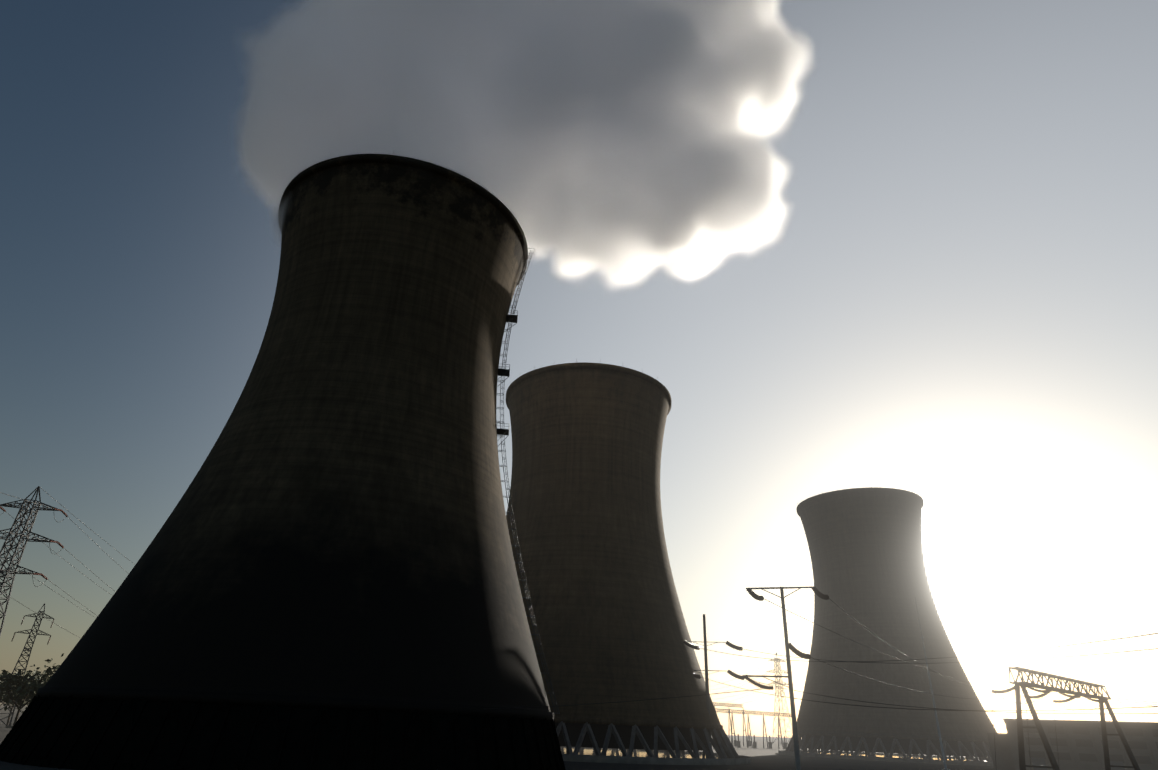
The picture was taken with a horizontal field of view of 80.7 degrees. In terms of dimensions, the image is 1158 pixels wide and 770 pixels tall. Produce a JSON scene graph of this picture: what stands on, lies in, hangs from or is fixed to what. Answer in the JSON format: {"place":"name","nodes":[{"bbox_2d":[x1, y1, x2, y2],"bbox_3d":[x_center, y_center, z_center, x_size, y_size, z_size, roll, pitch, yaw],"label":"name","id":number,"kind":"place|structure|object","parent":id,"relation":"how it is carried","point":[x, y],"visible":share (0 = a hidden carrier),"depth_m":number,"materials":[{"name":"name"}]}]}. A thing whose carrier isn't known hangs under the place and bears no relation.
{"place":"outdoors","nodes":[
{"label":"outdoors","id":0,"kind":"place"},
{"bbox_2d":[0,705,993,769],"bbox_3d":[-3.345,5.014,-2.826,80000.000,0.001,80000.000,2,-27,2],"label":"ground","id":1,"kind":"structure","parent":0,"point":[766,758],"depth_m":178.11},
{"bbox_2d":[0,691,29,724],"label":"tree","id":2,"kind":"object","parent":1,"relation":"on","point":[11,707],"visible":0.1,"depth_m":203.10,"materials":[{"name":"green plant"}]},
{"bbox_2d":[0,664,42,705],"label":"tree","id":3,"kind":"object","parent":1,"relation":"on","point":[2,681],"visible":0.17,"depth_m":168.03,"materials":[{"name":"green plant"}]},
{"bbox_2d":[0,603,53,727],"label":"lattice mast","id":4,"kind":"object","parent":1,"relation":"on","point":[27,649],"visible":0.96,"depth_m":202.95,"materials":[{"name":"metal"}]},
{"bbox_2d":[0,486,57,635],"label":"transmission pylon","id":5,"kind":"object","parent":1,"relation":"on","point":[27,539],"visible":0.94,"depth_m":154.47,"materials":[{"name":"metal"}]},
{"bbox_2d":[0,506,67,579],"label":"insulators","id":6,"kind":"object","parent":5,"relation":"attached to","point":[57,542],"visible":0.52,"depth_m":156.54,"materials":[{"name":"brown ceramic"}]},
{"bbox_2d":[0,487,133,637],"bbox_3d":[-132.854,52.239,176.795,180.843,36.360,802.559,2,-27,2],"label":"power lines","id":7,"kind":"object","parent":5,"relation":"attached to","point":[60,556],"visible":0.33,"depth_m":170.18,"materials":[{"name":"grey metal"}]},
{"bbox_2d":[0,653,63,726],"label":"tree","id":8,"kind":"object","parent":1,"relation":"on","point":[16,680],"visible":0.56,"depth_m":149.90,"materials":[{"name":"green plant"}]},
{"bbox_2d":[16,665,58,705],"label":"tree","id":9,"kind":"object","parent":1,"relation":"on","point":[33,690],"visible":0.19,"depth_m":140.56,"materials":[{"name":"green plant"}]},
{"bbox_2d":[0,151,564,769],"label":"cooling tower","id":10,"kind":"structure","parent":1,"relation":"on","point":[322,575],"depth_m":95.37,"materials":[{"name":"concrete"}]},
{"bbox_2d":[506,359,750,764],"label":"cooling tower","id":11,"kind":"structure","parent":1,"relation":"on","point":[587,443],"depth_m":173.68,"materials":[{"name":"concrete"}]},
{"bbox_2d":[683,614,743,745],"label":"line pole","id":12,"kind":"object","parent":1,"relation":"on","point":[705,645],"visible":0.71,"depth_m":167.93,"materials":[{"name":"metal"}]},
{"bbox_2d":[700,633,1157,713],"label":"power lines","id":13,"kind":"object","parent":12,"relation":"hanging from","point":[969,662],"visible":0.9,"depth_m":92.85,"materials":[{"name":"grey metal"}]},
{"bbox_2d":[713,702,800,748],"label":"switchyard gantries","id":14,"kind":"object","parent":1,"relation":"on","point":[749,743],"visible":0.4,"depth_m":390.40,"materials":[{"name":"metal"}]},
{"bbox_2d":[766,653,792,743],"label":"distant pylon","id":15,"kind":"object","parent":1,"relation":"on","point":[778,688],"visible":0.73,"depth_m":668.02,"materials":[{"name":"metal"}]},
{"bbox_2d":[710,663,805,707],"bbox_3d":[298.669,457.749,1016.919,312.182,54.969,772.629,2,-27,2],"label":"power lines","id":16,"kind":"object","parent":15,"relation":"attached to","point":[753,690],"visible":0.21,"depth_m":766.24,"materials":[{"name":"grey metal"}]},
{"bbox_2d":[742,586,828,769],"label":"utility pole","id":17,"kind":"object","parent":1,"relation":"on","point":[788,645],"visible":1,"depth_m":65.43,"materials":[{"name":"metal"}]},
{"bbox_2d":[491,598,1157,769],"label":"substation wires","id":18,"kind":"object","parent":1,"relation":"on","point":[905,688],"visible":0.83,"depth_m":82.20,"materials":[{"name":"black metal"}]},
{"bbox_2d":[992,681,1105,702],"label":"insulators","id":19,"kind":"object","parent":18,"relation":"attached to","point":[1071,698],"visible":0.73,"depth_m":91.02,"materials":[{"name":"brown ceramic"}]},
{"bbox_2d":[778,486,996,765],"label":"cooling tower","id":20,"kind":"structure","parent":1,"relation":"on","point":[867,558],"depth_m":261.39,"materials":[{"name":"concrete"}]},
{"bbox_2d":[915,598,949,769],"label":"lightning mast","id":21,"kind":"object","parent":1,"relation":"on","point":[940,739],"visible":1,"depth_m":162.53,"materials":[{"name":"grey metal"}]},
{"bbox_2d":[0,0,1157,737],"label":"sky","id":22,"kind":"structure","parent":0,"point":[909,245],"materials":[{"name":"blue"}]},
{"bbox_2d":[987,718,1157,769],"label":"building","id":23,"kind":"structure","parent":0,"point":[1078,744],"depth_m":177.14,"materials":[{"name":"grey concrete"}]},
{"bbox_2d":[1008,667,1139,769],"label":"substation gantry","id":24,"kind":"object","parent":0,"point":[1043,737],"visible":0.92,"depth_m":89.61,"materials":[{"name":"grey metal"}]}
]}

